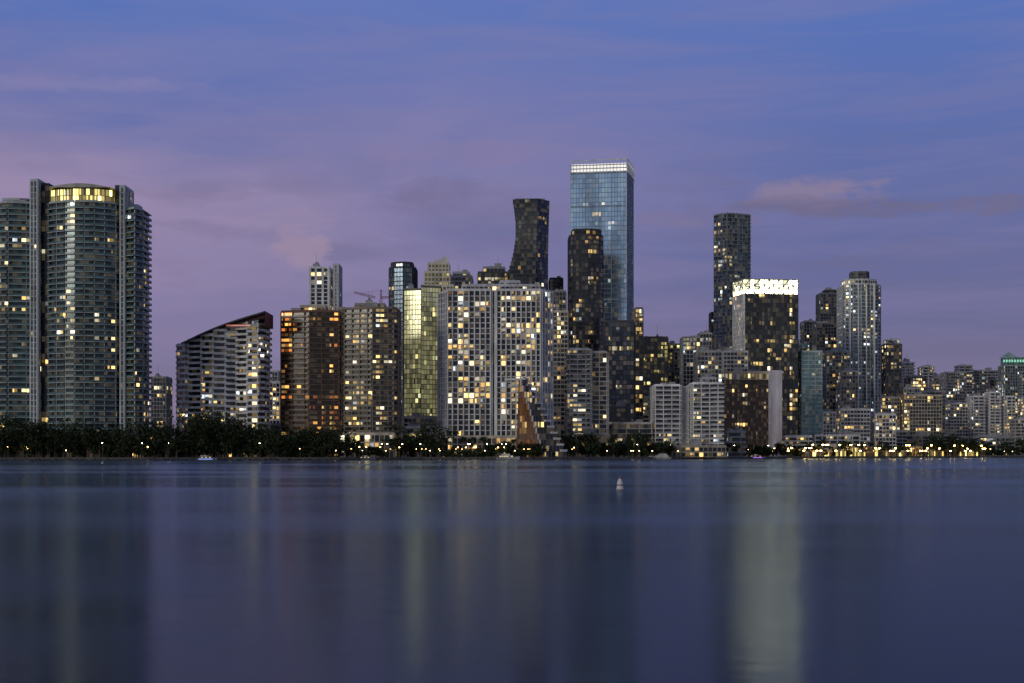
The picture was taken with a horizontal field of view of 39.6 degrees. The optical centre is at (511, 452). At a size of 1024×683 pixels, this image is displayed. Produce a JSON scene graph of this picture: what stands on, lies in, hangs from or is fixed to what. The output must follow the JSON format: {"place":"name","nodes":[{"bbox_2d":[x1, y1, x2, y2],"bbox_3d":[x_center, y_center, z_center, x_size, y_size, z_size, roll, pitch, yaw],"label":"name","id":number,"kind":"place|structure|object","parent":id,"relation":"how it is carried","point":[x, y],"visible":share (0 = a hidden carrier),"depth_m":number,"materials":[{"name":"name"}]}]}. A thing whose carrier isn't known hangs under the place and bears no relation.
{"place":"outdoors","nodes":[
{"label":"outdoors","id":0,"kind":"place"},
{"bbox_2d":[151,373,171,436],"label":"apartment building","id":1,"kind":"structure","parent":0,"point":[161,397],"depth_m":1150.00,"materials":[{"name":"grey glass"}]},
{"bbox_2d":[156,442,171,457],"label":"building","id":2,"kind":"structure","parent":0,"point":[161,455],"depth_m":840.00,"materials":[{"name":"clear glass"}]},
{"bbox_2d":[172,311,276,456],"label":"waterfront hotel","id":3,"kind":"structure","parent":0,"point":[227,367],"depth_m":846.68,"materials":[{"name":"white glass"}]},
{"bbox_2d":[270,370,279,422],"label":"apartment building","id":4,"kind":"structure","parent":0,"point":[275,397],"depth_m":1000.00,"materials":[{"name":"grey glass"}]},
{"bbox_2d":[270,423,279,456],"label":"building","id":5,"kind":"structure","parent":0,"point":[276,425],"depth_m":899.98,"materials":[{"name":"grey glass"}]},
{"bbox_2d":[309,255,341,309],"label":"office tower","id":6,"kind":"structure","parent":0,"point":[325,285],"depth_m":1179.90,"materials":[{"name":"white concrete"}]},
{"bbox_2d":[389,261,417,397],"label":"glass tower","id":7,"kind":"structure","parent":0,"point":[400,277],"depth_m":1148.83,"materials":[{"name":"glass"}]},
{"bbox_2d":[403,400,436,435],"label":"building","id":8,"kind":"structure","parent":0,"point":[419,419],"depth_m":929.98,"materials":[{"name":"grey concrete"}]},
{"bbox_2d":[404,415,436,456],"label":"building","id":9,"kind":"structure","parent":0,"point":[412,427],"depth_m":900.00,"materials":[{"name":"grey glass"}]},
{"bbox_2d":[421,256,454,290],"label":"stepped crown tower","id":10,"kind":"structure","parent":0,"point":[438,273],"depth_m":1053.00,"materials":[{"name":"beige concrete"}]},
{"bbox_2d":[451,270,473,288],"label":"office tower","id":11,"kind":"structure","parent":0,"point":[459,278],"depth_m":1080.00,"materials":[{"name":"grey glass"}]},
{"bbox_2d":[467,442,475,450],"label":"palm tree","id":12,"kind":"object","parent":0,"point":[470,446],"visible":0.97,"depth_m":864.23,"materials":[{"name":"green plant"}]},
{"bbox_2d":[477,263,507,283],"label":"office tower","id":13,"kind":"structure","parent":0,"point":[496,273],"depth_m":1120.00,"materials":[{"name":"grey glass"}]},
{"bbox_2d":[437,278,553,456],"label":"white apartment tower","id":14,"kind":"structure","parent":0,"point":[491,338],"depth_m":898.00,"materials":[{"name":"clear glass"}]},
{"bbox_2d":[0,458,1023,682],"bbox_3d":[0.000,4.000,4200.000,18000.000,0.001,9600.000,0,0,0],"label":"water","id":15,"kind":"structure","parent":0,"point":[844,570],"depth_m":48.01,"materials":[{"name":"blue liquid"}]},
{"bbox_2d":[196,453,216,459],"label":"motor yacht","id":16,"kind":"object","parent":15,"relation":"on","point":[204,457],"visible":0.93,"depth_m":777.66,"materials":[{"name":"white plastic"}]},
{"bbox_2d":[358,455,375,459],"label":"motor yacht","id":17,"kind":"object","parent":15,"relation":"on","point":[364,457],"visible":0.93,"depth_m":815.41,"materials":[{"name":"white plastic"}]},
{"bbox_2d":[496,454,519,459],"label":"motor yacht","id":18,"kind":"object","parent":15,"relation":"on","point":[505,457],"visible":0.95,"depth_m":847.03,"materials":[{"name":"white plastic"}]},
{"bbox_2d":[616,476,623,490],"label":"channel buoy","id":19,"kind":"object","parent":15,"relation":"in","point":[619,485],"visible":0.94,"depth_m":149.74,"materials":[{"name":"paint"}]},
{"bbox_2d":[649,452,670,458],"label":"motor yacht","id":20,"kind":"object","parent":15,"relation":"on","point":[661,456],"visible":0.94,"depth_m":917.20,"materials":[{"name":"white plastic"}]},
{"bbox_2d":[752,454,764,458],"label":"motor yacht","id":21,"kind":"object","parent":15,"relation":"on","point":[758,457],"visible":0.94,"depth_m":1010.42,"materials":[{"name":"white plastic"}]},
{"bbox_2d":[0,0,1023,437],"label":"sky","id":22,"kind":"structure","parent":0,"point":[259,139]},
{"bbox_2d":[508,198,548,289],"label":"flared dark tower","id":23,"kind":"structure","parent":0,"point":[529,263],"depth_m":1201.02,"materials":[{"name":"black glass"}]},
{"bbox_2d":[549,276,562,289],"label":"office tower","id":24,"kind":"structure","parent":0,"point":[555,282],"depth_m":1230.00,"materials":[{"name":"black glass"}]},
{"bbox_2d":[552,289,568,443],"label":"office tower","id":25,"kind":"structure","parent":0,"point":[561,329],"depth_m":1020.00,"materials":[{"name":"grey glass"}]},
{"bbox_2d":[568,228,602,350],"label":"dark glass tower","id":26,"kind":"structure","parent":0,"point":[585,278],"depth_m":1079.04,"materials":[{"name":"glass"}]},
{"bbox_2d":[570,158,633,321],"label":"blue glass skyscraper","id":27,"kind":"structure","parent":0,"point":[602,197],"depth_m":1161.01,"materials":[{"name":"glass"}]},
{"bbox_2d":[609,400,630,434],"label":"building","id":28,"kind":"structure","parent":0,"point":[620,411],"depth_m":985.00,"materials":[{"name":"grey glass"}]},
{"bbox_2d":[602,307,643,421],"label":"office tower","id":29,"kind":"structure","parent":0,"point":[622,342],"depth_m":1010.00,"materials":[{"name":"black glass"}]},
{"bbox_2d":[610,419,653,456],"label":"building","id":30,"kind":"structure","parent":0,"point":[619,429],"depth_m":960.00,"materials":[{"name":"grey glass"}]},
{"bbox_2d":[644,396,649,421],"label":"building","id":31,"kind":"structure","parent":0,"point":[646,408],"depth_m":1049.98,"materials":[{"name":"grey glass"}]},
{"bbox_2d":[709,312,713,349],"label":"office tower","id":32,"kind":"structure","parent":0,"point":[711,321],"depth_m":1400.00,"materials":[{"name":"black glass"}]},
{"bbox_2d":[713,212,750,350],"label":"slim glass tower","id":33,"kind":"structure","parent":0,"point":[732,248],"depth_m":1350.98,"materials":[{"name":"glass"}]},
{"bbox_2d":[722,347,759,370],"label":"apartment building","id":34,"kind":"structure","parent":0,"point":[731,357],"depth_m":1119.92,"materials":[{"name":"grey concrete"}]},
{"bbox_2d":[732,278,797,435],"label":"lit crown office tower","id":35,"kind":"structure","parent":0,"point":[764,328],"depth_m":1171.60,"materials":[{"name":"black glass"}]},
{"bbox_2d":[782,435,811,455],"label":"building","id":36,"kind":"structure","parent":0,"point":[798,440],"depth_m":1129.98,"materials":[{"name":"grey concrete"}]},
{"bbox_2d":[800,287,836,351],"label":"office tower","id":37,"kind":"structure","parent":0,"point":[820,333],"depth_m":1380.00,"materials":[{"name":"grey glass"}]},
{"bbox_2d":[812,429,859,455],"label":"building","id":38,"kind":"structure","parent":0,"point":[833,440],"depth_m":1160.00,"materials":[{"name":"grey concrete"}]},
{"bbox_2d":[822,347,857,410],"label":"apartment building","id":39,"kind":"structure","parent":0,"point":[839,380],"depth_m":1259.60,"materials":[{"name":"grey glass"}]},
{"bbox_2d":[837,271,880,413],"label":"rounded condominium tower","id":40,"kind":"structure","parent":0,"point":[859,315],"depth_m":1276.94,"materials":[{"name":"grey glass"}]},
{"bbox_2d":[883,338,898,343],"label":"apartment building","id":41,"kind":"structure","parent":0,"point":[886,341],"depth_m":1460.00,"materials":[{"name":"grey glass"}]},
{"bbox_2d":[896,430,906,449],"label":"building","id":42,"kind":"structure","parent":0,"point":[900,436],"depth_m":1230.00,"materials":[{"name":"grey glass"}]},
{"bbox_2d":[902,358,915,387],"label":"apartment building","id":43,"kind":"structure","parent":0,"point":[908,368],"depth_m":1499.64,"materials":[{"name":"grey concrete"}]},
{"bbox_2d":[904,375,926,390],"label":"apartment building","id":44,"kind":"structure","parent":0,"point":[917,381],"depth_m":1420.00,"materials":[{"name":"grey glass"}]},
{"bbox_2d":[917,365,935,387],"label":"apartment building","id":45,"kind":"structure","parent":0,"point":[927,371],"depth_m":1600.00,"materials":[{"name":"grey concrete"}]},
{"bbox_2d":[905,431,949,455],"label":"building","id":46,"kind":"structure","parent":0,"point":[919,438],"depth_m":1270.00,"materials":[{"name":"grey concrete"}]},
{"bbox_2d":[920,388,944,434],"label":"apartment building","id":47,"kind":"structure","parent":0,"point":[930,391],"depth_m":1360.00,"materials":[{"name":"beige concrete"}]},
{"bbox_2d":[929,373,938,390],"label":"apartment building","id":48,"kind":"structure","parent":0,"point":[934,381],"depth_m":1551.98,"materials":[{"name":"grey concrete"}]},
{"bbox_2d":[939,370,966,402],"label":"apartment building","id":49,"kind":"structure","parent":0,"point":[952,385],"depth_m":1480.00,"materials":[{"name":"grey concrete"}]},
{"bbox_2d":[945,401,968,436],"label":"apartment building","id":50,"kind":"structure","parent":0,"point":[956,418],"depth_m":1379.70,"materials":[{"name":"grey concrete"}]},
{"bbox_2d":[954,364,973,396],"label":"apartment building","id":51,"kind":"structure","parent":0,"point":[967,369],"depth_m":1620.00,"materials":[{"name":"grey concrete"}]},
{"bbox_2d":[972,368,997,395],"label":"apartment building","id":52,"kind":"structure","parent":0,"point":[980,376],"depth_m":1640.00,"materials":[{"name":"grey glass"}]},
{"bbox_2d":[952,434,1023,455],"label":"building","id":53,"kind":"structure","parent":0,"point":[993,439],"depth_m":1330.00,"materials":[{"name":"grey concrete"}]},
{"bbox_2d":[985,379,995,391],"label":"apartment building","id":54,"kind":"structure","parent":0,"point":[990,383],"depth_m":1560.01,"materials":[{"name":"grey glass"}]},
{"bbox_2d":[1017,397,1023,416],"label":"apartment building","id":55,"kind":"structure","parent":0,"point":[1020,406],"depth_m":1362.09,"materials":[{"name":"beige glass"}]},
{"bbox_3d":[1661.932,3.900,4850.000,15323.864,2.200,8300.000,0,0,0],"label":"ground","id":56,"kind":"structure","parent":0,"visible":0},
{"bbox_2d":[42,428,55,457],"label":"palm tree","id":57,"kind":"object","parent":56,"relation":"on","point":[46,432],"visible":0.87,"depth_m":774.16,"materials":[{"name":"green plant"}]},
{"bbox_2d":[0,178,156,457],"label":"residential tower","id":58,"kind":"structure","parent":56,"relation":"on","point":[75,298],"depth_m":799.66,"materials":[{"name":"grey glass"}]},
{"bbox_2d":[92,433,104,457],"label":"palm tree","id":59,"kind":"object","parent":56,"relation":"on","point":[97,436],"visible":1,"depth_m":773.77,"materials":[{"name":"green plant"}]},
{"bbox_2d":[135,426,149,457],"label":"palm tree","id":60,"kind":"object","parent":56,"relation":"on","point":[141,428],"visible":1,"depth_m":772.80,"materials":[{"name":"green plant"}]},
{"bbox_2d":[163,435,171,456],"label":"palm tree","id":61,"kind":"object","parent":56,"relation":"on","point":[165,437],"visible":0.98,"depth_m":778.28,"materials":[{"name":"green plant"}]},
{"bbox_2d":[280,298,401,456],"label":"residential tower","id":62,"kind":"structure","parent":56,"relation":"on","point":[342,365],"depth_m":865.13,"materials":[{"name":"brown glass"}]},
{"bbox_2d":[354,290,393,300],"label":"tower crane","id":63,"kind":"object","parent":56,"relation":"on","point":[391,299],"visible":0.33,"depth_m":1000.03,"materials":[{"name":"paint"}]},
{"bbox_2d":[402,398,403,437],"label":"building","id":64,"kind":"structure","parent":56,"relation":"on","point":[402,413],"depth_m":999.48,"materials":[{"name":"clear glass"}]},
{"bbox_2d":[404,273,441,415],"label":"golden glass office","id":65,"kind":"structure","parent":56,"relation":"on","point":[420,345],"depth_m":962.23,"materials":[{"name":"glass"}]},
{"bbox_2d":[459,437,467,456],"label":"palm tree","id":66,"kind":"object","parent":56,"relation":"on","point":[464,439],"visible":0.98,"depth_m":865.20,"materials":[{"name":"green plant"}]},
{"bbox_2d":[468,437,476,448],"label":"palm tree","id":67,"kind":"object","parent":56,"relation":"on","point":[473,439],"visible":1,"depth_m":860.44,"materials":[{"name":"green plant"}]},
{"bbox_2d":[478,437,487,449],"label":"palm tree","id":68,"kind":"object","parent":56,"relation":"on","point":[483,439],"visible":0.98,"depth_m":861.50,"materials":[{"name":"green plant"}]},
{"bbox_2d":[0,406,1023,457],"bbox_3d":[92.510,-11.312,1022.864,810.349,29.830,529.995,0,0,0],"label":"distant trees","id":69,"kind":"object","parent":56,"relation":"on","point":[196,437],"visible":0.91,"depth_m":798.52,"materials":[{"name":"green plant"}]},
{"bbox_2d":[0,456,1023,459],"bbox_3d":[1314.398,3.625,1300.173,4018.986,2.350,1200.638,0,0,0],"label":"seawall","id":70,"kind":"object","parent":56,"relation":"on","point":[384,458],"visible":0.62,"depth_m":851.45,"materials":[{"name":"paint"}]},
{"bbox_2d":[510,439,517,444],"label":"palm tree","id":71,"kind":"object","parent":56,"relation":"on","point":[513,441],"visible":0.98,"depth_m":859.67,"materials":[{"name":"green plant"}]},
{"bbox_2d":[505,378,566,457],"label":"sloped terrace building","id":72,"kind":"structure","parent":56,"relation":"on","point":[533,424],"depth_m":871.56,"materials":[{"name":"brown concrete"}]},
{"bbox_2d":[565,416,572,434],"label":"building","id":73,"kind":"structure","parent":56,"relation":"on","point":[568,422],"depth_m":930.00,"materials":[{"name":"grey glass"}]},
{"bbox_2d":[566,347,610,456],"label":"balcony apartment tower","id":74,"kind":"structure","parent":56,"relation":"on","point":[587,389],"depth_m":940.00,"materials":[{"name":"grey concrete"}]},
{"bbox_2d":[610,435,618,456],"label":"palm tree","id":75,"kind":"object","parent":56,"relation":"on","point":[614,437],"visible":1,"depth_m":900.58,"materials":[{"name":"green plant"}]},
{"bbox_2d":[624,439,633,456],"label":"palm tree","id":76,"kind":"object","parent":56,"relation":"on","point":[628,442],"visible":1,"depth_m":911.59,"materials":[{"name":"green plant"}]},
{"bbox_2d":[632,436,640,456],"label":"palm tree","id":77,"kind":"object","parent":56,"relation":"on","point":[636,437],"visible":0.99,"depth_m":919.04,"materials":[{"name":"green plant"}]},
{"bbox_2d":[634,440,642,456],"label":"palm tree","id":78,"kind":"object","parent":56,"relation":"on","point":[640,443],"visible":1,"depth_m":914.77,"materials":[{"name":"green plant"}]},
{"bbox_2d":[644,334,679,395],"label":"office tower","id":79,"kind":"structure","parent":56,"relation":"on","point":[660,352],"depth_m":1150.00,"materials":[{"name":"brown glass"}]},
{"bbox_2d":[668,358,679,383],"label":"building","id":80,"kind":"structure","parent":56,"relation":"on","point":[671,374],"depth_m":1179.53,"materials":[{"name":"grey glass"}]},
{"bbox_2d":[647,374,726,456],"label":"white condominium","id":81,"kind":"structure","parent":56,"relation":"on","point":[688,417],"depth_m":958.00,"materials":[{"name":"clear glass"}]},
{"bbox_2d":[680,328,721,385],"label":"apartment building","id":82,"kind":"structure","parent":56,"relation":"on","point":[699,357],"depth_m":1129.60,"materials":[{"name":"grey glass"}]},
{"bbox_2d":[724,426,745,456],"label":"building","id":83,"kind":"structure","parent":56,"relation":"on","point":[732,436],"depth_m":1000.00,"materials":[{"name":"grey glass"}]},
{"bbox_2d":[722,366,781,455],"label":"brown office building","id":84,"kind":"structure","parent":56,"relation":"on","point":[752,404],"depth_m":1109.70,"materials":[{"name":"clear glass"}]},
{"bbox_2d":[798,339,822,434],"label":"teal glass condominium","id":85,"kind":"structure","parent":56,"relation":"on","point":[810,393],"depth_m":1180.00,"materials":[{"name":"glass"}]},
{"bbox_2d":[809,450,832,455],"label":"waterfront pavilion","id":86,"kind":"structure","parent":56,"relation":"on","point":[818,452],"depth_m":1093.04,"materials":[{"name":"yellow glass"}]},
{"bbox_2d":[836,449,845,455],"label":"waterfront pavilion","id":87,"kind":"structure","parent":56,"relation":"on","point":[841,452],"depth_m":1112.40,"materials":[{"name":"yellow glass"}]},
{"bbox_2d":[840,440,847,455],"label":"palm tree","id":88,"kind":"object","parent":56,"relation":"on","point":[843,442],"visible":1,"depth_m":1111.16,"materials":[{"name":"green plant"}]},
{"bbox_2d":[822,398,895,451],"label":"building","id":89,"kind":"structure","parent":56,"relation":"on","point":[868,427],"depth_m":1199.75,"materials":[{"name":"grey concrete"}]},
{"bbox_2d":[851,446,877,455],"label":"waterfront pavilion","id":90,"kind":"structure","parent":56,"relation":"on","point":[868,451],"depth_m":1133.42,"materials":[{"name":"yellow glass"}]},
{"bbox_2d":[877,441,884,455],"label":"palm tree","id":91,"kind":"object","parent":56,"relation":"on","point":[879,442],"visible":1,"depth_m":1143.72,"materials":[{"name":"green plant"}]},
{"bbox_2d":[881,341,901,429],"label":"apartment building","id":92,"kind":"structure","parent":56,"relation":"on","point":[891,369],"depth_m":1300.00,"materials":[{"name":"black glass"}]},
{"bbox_2d":[881,450,906,455],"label":"waterfront pavilion","id":93,"kind":"structure","parent":56,"relation":"on","point":[893,453],"depth_m":1156.40,"materials":[{"name":"brown glass"}]},
{"bbox_2d":[881,384,941,434],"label":"building","id":94,"kind":"structure","parent":56,"relation":"on","point":[920,411],"depth_m":1290.00,"materials":[{"name":"beige concrete"}]},
{"bbox_2d":[908,446,922,455],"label":"waterfront pavilion","id":95,"kind":"structure","parent":56,"relation":"on","point":[917,449],"depth_m":1176.01,"materials":[{"name":"yellow glass"}]},
{"bbox_2d":[927,450,951,455],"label":"waterfront pavilion","id":96,"kind":"structure","parent":56,"relation":"on","point":[933,453],"depth_m":1194.66,"materials":[{"name":"yellow glass"}]},
{"bbox_2d":[956,450,977,455],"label":"waterfront pavilion","id":97,"kind":"structure","parent":56,"relation":"on","point":[967,453],"depth_m":1219.31,"materials":[{"name":"yellow glass"}]},
{"bbox_2d":[965,384,1015,436],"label":"white condominium","id":98,"kind":"structure","parent":56,"relation":"on","point":[991,411],"depth_m":1372.50,"materials":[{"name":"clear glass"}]},
{"bbox_2d":[998,352,1023,418],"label":"green lit tower","id":99,"kind":"structure","parent":56,"relation":"on","point":[1011,366],"depth_m":1500.00,"materials":[{"name":"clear glass"}]},
{"bbox_2d":[1009,417,1023,455],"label":"building","id":100,"kind":"structure","parent":56,"relation":"on","point":[1016,427],"depth_m":1330.00,"materials":[{"name":"grey concrete"}]},
{"bbox_2d":[1018,371,1023,396],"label":"apartment building","id":101,"kind":"structure","parent":56,"relation":"on","point":[1020,380],"depth_m":1499.70,"materials":[{"name":"grey glass"}]}
]}

